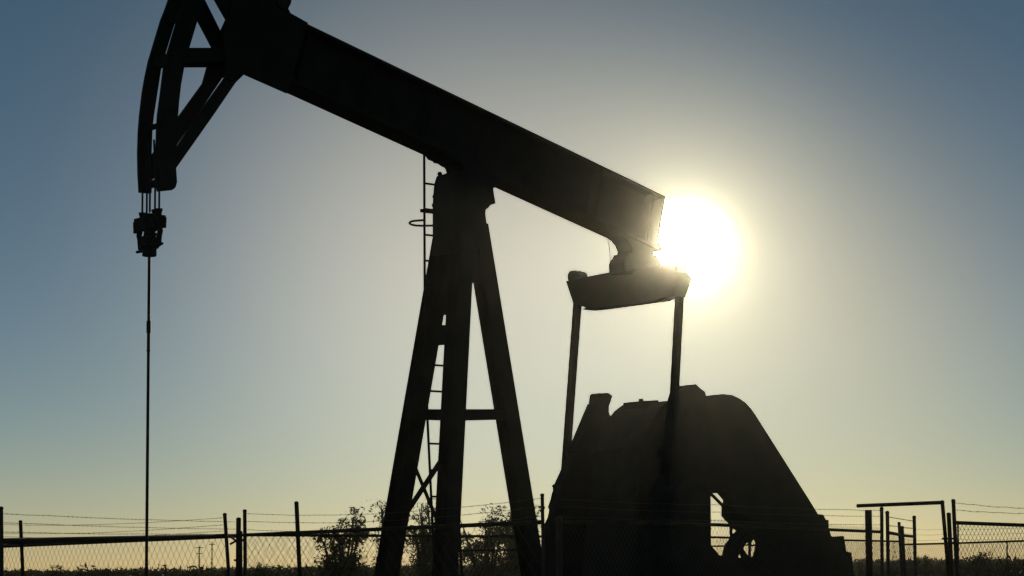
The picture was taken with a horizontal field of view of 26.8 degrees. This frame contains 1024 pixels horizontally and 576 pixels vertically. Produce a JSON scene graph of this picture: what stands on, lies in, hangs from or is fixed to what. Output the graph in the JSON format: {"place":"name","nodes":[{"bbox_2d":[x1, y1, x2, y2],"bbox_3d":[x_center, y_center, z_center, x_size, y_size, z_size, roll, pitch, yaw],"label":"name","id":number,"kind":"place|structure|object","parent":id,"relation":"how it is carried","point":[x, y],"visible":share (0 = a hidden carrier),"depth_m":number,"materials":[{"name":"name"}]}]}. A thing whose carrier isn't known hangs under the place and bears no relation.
{"place":"outdoors","nodes":[
{"label":"outdoors","id":0,"kind":"place"},
{"bbox_2d":[0,0,1023,571],"label":"sky","id":1,"kind":"structure","parent":0,"point":[841,182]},
{"label":"ground","id":2,"kind":"structure","parent":0,"visible":0},
{"bbox_2d":[19,520,24,575],"bbox_3d":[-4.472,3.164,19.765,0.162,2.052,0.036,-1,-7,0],"label":"pipe post","id":3,"kind":"object","parent":2,"relation":"on","point":[21,550],"visible":1,"depth_m":19.85,"materials":[{"name":"black metal"}]},
{"bbox_2d":[50,565,62,575],"bbox_3d":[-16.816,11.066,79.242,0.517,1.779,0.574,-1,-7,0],"label":"shrub","id":4,"kind":"object","parent":2,"relation":"on","point":[55,573],"visible":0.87,"depth_m":79.21,"materials":[{"name":"green plant"}]},
{"bbox_2d":[3,513,230,575],"bbox_3d":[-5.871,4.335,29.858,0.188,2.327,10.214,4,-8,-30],"label":"chain link fence","id":5,"kind":"object","parent":2,"relation":"on","point":[217,536],"visible":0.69,"depth_m":28.74,"materials":[{"name":"metal"}]},
{"bbox_2d":[0,506,235,575],"bbox_3d":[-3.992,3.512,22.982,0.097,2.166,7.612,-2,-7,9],"label":"chain link fence","id":6,"kind":"object","parent":2,"relation":"on","point":[3,540],"visible":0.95,"depth_m":21.41,"materials":[{"name":"metal"}]},
{"bbox_2d":[195,547,202,568],"bbox_3d":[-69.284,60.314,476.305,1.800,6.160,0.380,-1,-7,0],"label":"utility pole","id":7,"kind":"object","parent":2,"relation":"on","point":[199,553],"visible":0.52,"depth_m":476.35,"materials":[{"name":"brown wood"}]},
{"bbox_2d":[209,542,214,567],"bbox_3d":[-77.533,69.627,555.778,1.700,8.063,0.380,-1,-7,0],"label":"utility pole","id":8,"kind":"object","parent":2,"relation":"on","point":[212,554],"visible":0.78,"depth_m":555.79,"materials":[{"name":"brown wood"}]},
{"bbox_2d":[229,517,242,575],"bbox_3d":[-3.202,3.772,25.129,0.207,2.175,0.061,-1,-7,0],"label":"gate post","id":9,"kind":"object","parent":2,"relation":"on","point":[238,540],"visible":0.99,"depth_m":25.21,"materials":[{"name":"metal"}]},
{"bbox_2d":[256,562,267,575],"bbox_3d":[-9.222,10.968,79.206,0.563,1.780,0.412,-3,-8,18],"label":"shrub","id":10,"kind":"object","parent":2,"relation":"on","point":[260,567],"visible":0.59,"depth_m":79.24,"materials":[{"name":"green plant"}]},
{"bbox_2d":[294,501,301,575],"bbox_3d":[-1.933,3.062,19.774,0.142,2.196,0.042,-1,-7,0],"label":"pipe post","id":11,"kind":"object","parent":2,"relation":"on","point":[298,544],"visible":1,"depth_m":19.85,"materials":[{"name":"black metal"}]},
{"bbox_2d":[310,507,375,575],"bbox_3d":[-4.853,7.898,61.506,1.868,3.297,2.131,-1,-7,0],"label":"mesquite tree","id":12,"kind":"object","parent":2,"relation":"on","point":[355,521],"visible":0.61,"depth_m":61.35,"materials":[{"name":"green plant"}]},
{"bbox_2d":[368,499,410,574],"bbox_3d":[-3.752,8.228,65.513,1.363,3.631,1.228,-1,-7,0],"label":"mesquite tree","id":13,"kind":"object","parent":2,"relation":"on","point":[381,520],"visible":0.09,"depth_m":65.62,"materials":[{"name":"green plant"}]},
{"bbox_2d":[243,493,545,575],"bbox_3d":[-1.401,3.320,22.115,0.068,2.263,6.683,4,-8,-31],"label":"chain link fence","id":14,"kind":"object","parent":2,"relation":"on","point":[541,522],"visible":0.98,"depth_m":21.62,"materials":[{"name":"metal"}]},
{"bbox_2d":[404,498,435,575],"bbox_3d":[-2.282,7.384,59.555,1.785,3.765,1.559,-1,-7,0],"label":"mesquite tree","id":15,"kind":"object","parent":2,"relation":"on","point":[421,531],"visible":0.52,"depth_m":59.41,"materials":[{"name":"green plant"}]},
{"bbox_2d":[458,503,519,575],"bbox_3d":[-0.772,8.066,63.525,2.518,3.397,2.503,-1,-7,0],"label":"mesquite tree","id":16,"kind":"object","parent":2,"relation":"on","point":[490,530],"visible":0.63,"depth_m":63.30,"materials":[{"name":"green plant"}]},
{"bbox_2d":[133,0,853,575],"bbox_3d":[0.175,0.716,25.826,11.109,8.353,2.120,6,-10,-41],"label":"pumpjack","id":17,"kind":"object","parent":2,"relation":"on","point":[689,444],"visible":0.94,"depth_m":25.45,"materials":[{"name":"paint"}]},
{"bbox_2d":[4,555,1023,575],"bbox_3d":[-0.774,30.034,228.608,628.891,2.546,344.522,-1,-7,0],"label":"scrub","id":18,"kind":"object","parent":2,"relation":"on","point":[190,573],"visible":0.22,"depth_m":112.08,"materials":[{"name":"green plant"}]},
{"bbox_2d":[497,505,544,575],"bbox_3d":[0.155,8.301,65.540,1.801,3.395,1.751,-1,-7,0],"label":"mesquite tree","id":19,"kind":"object","parent":2,"relation":"on","point":[510,528],"visible":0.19,"depth_m":65.35,"materials":[{"name":"green plant"}]},
{"bbox_2d":[241,531,900,575],"bbox_3d":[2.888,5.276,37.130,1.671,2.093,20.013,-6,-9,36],"label":"chain link fence","id":20,"kind":"object","parent":2,"relation":"on","point":[409,536],"visible":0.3,"depth_m":32.05,"materials":[{"name":"metal"}]},
{"bbox_2d":[555,499,883,575],"bbox_3d":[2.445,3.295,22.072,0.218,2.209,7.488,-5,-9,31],"label":"chain link fence","id":21,"kind":"object","parent":2,"relation":"on","point":[560,521],"visible":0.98,"depth_m":21.37,"materials":[{"name":"metal"}]},
{"bbox_2d":[865,510,872,575],"bbox_3d":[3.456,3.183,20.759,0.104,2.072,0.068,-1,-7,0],"label":"pipe post","id":22,"kind":"object","parent":2,"relation":"on","point":[868,543],"visible":1,"depth_m":20.82,"materials":[{"name":"black metal"}]},
{"bbox_2d":[885,511,913,575],"bbox_3d":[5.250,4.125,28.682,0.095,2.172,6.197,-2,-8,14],"label":"chain link fence","id":23,"kind":"object","parent":2,"relation":"on","point":[888,547],"visible":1,"depth_m":26.72,"materials":[{"name":"metal"}]},
{"bbox_2d":[856,500,949,575],"bbox_3d":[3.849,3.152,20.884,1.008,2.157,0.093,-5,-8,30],"label":"pipe gate frame","id":24,"kind":"object","parent":2,"relation":"on","point":[941,502],"visible":1,"depth_m":20.83,"materials":[{"name":"black metal"}]},
{"bbox_2d":[901,516,916,575],"bbox_3d":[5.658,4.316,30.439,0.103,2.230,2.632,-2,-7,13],"label":"chain link fence","id":25,"kind":"object","parent":2,"relation":"on","point":[914,547],"visible":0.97,"depth_m":30.82,"materials":[{"name":"metal"}]},
{"bbox_2d":[917,555,929,574],"bbox_3d":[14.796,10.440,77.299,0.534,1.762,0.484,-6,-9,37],"label":"shrub","id":26,"kind":"object","parent":2,"relation":"on","point":[925,564],"visible":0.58,"depth_m":77.33,"materials":[{"name":"green plant"}]},
{"bbox_2d":[942,512,953,575],"bbox_3d":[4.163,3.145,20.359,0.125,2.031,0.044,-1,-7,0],"label":"gate post","id":27,"kind":"object","parent":2,"relation":"on","point":[950,546],"visible":0.91,"depth_m":20.44,"materials":[{"name":"metal"}]},
{"bbox_2d":[905,528,1023,575],"bbox_3d":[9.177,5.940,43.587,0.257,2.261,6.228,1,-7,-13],"label":"chain link fence","id":28,"kind":"object","parent":2,"relation":"on","point":[940,544],"visible":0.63,"depth_m":43.43,"materials":[{"name":"metal"}]},
{"bbox_2d":[968,552,982,575],"bbox_3d":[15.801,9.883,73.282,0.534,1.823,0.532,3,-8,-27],"label":"shrub","id":29,"kind":"object","parent":2,"relation":"on","point":[975,563],"visible":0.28,"depth_m":73.27,"materials":[{"name":"green plant"}]},
{"bbox_2d":[976,549,992,575],"bbox_3d":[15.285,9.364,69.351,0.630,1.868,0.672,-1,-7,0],"label":"shrub","id":30,"kind":"object","parent":2,"relation":"on","point":[987,570],"visible":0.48,"depth_m":69.32,"materials":[{"name":"green plant"}]},
{"bbox_2d":[951,499,1023,575],"bbox_3d":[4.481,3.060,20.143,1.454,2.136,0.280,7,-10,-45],"label":"chain link fence","id":31,"kind":"object","parent":2,"relation":"on","point":[956,530],"visible":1,"depth_m":19.95,"materials":[{"name":"metal"}]}
]}

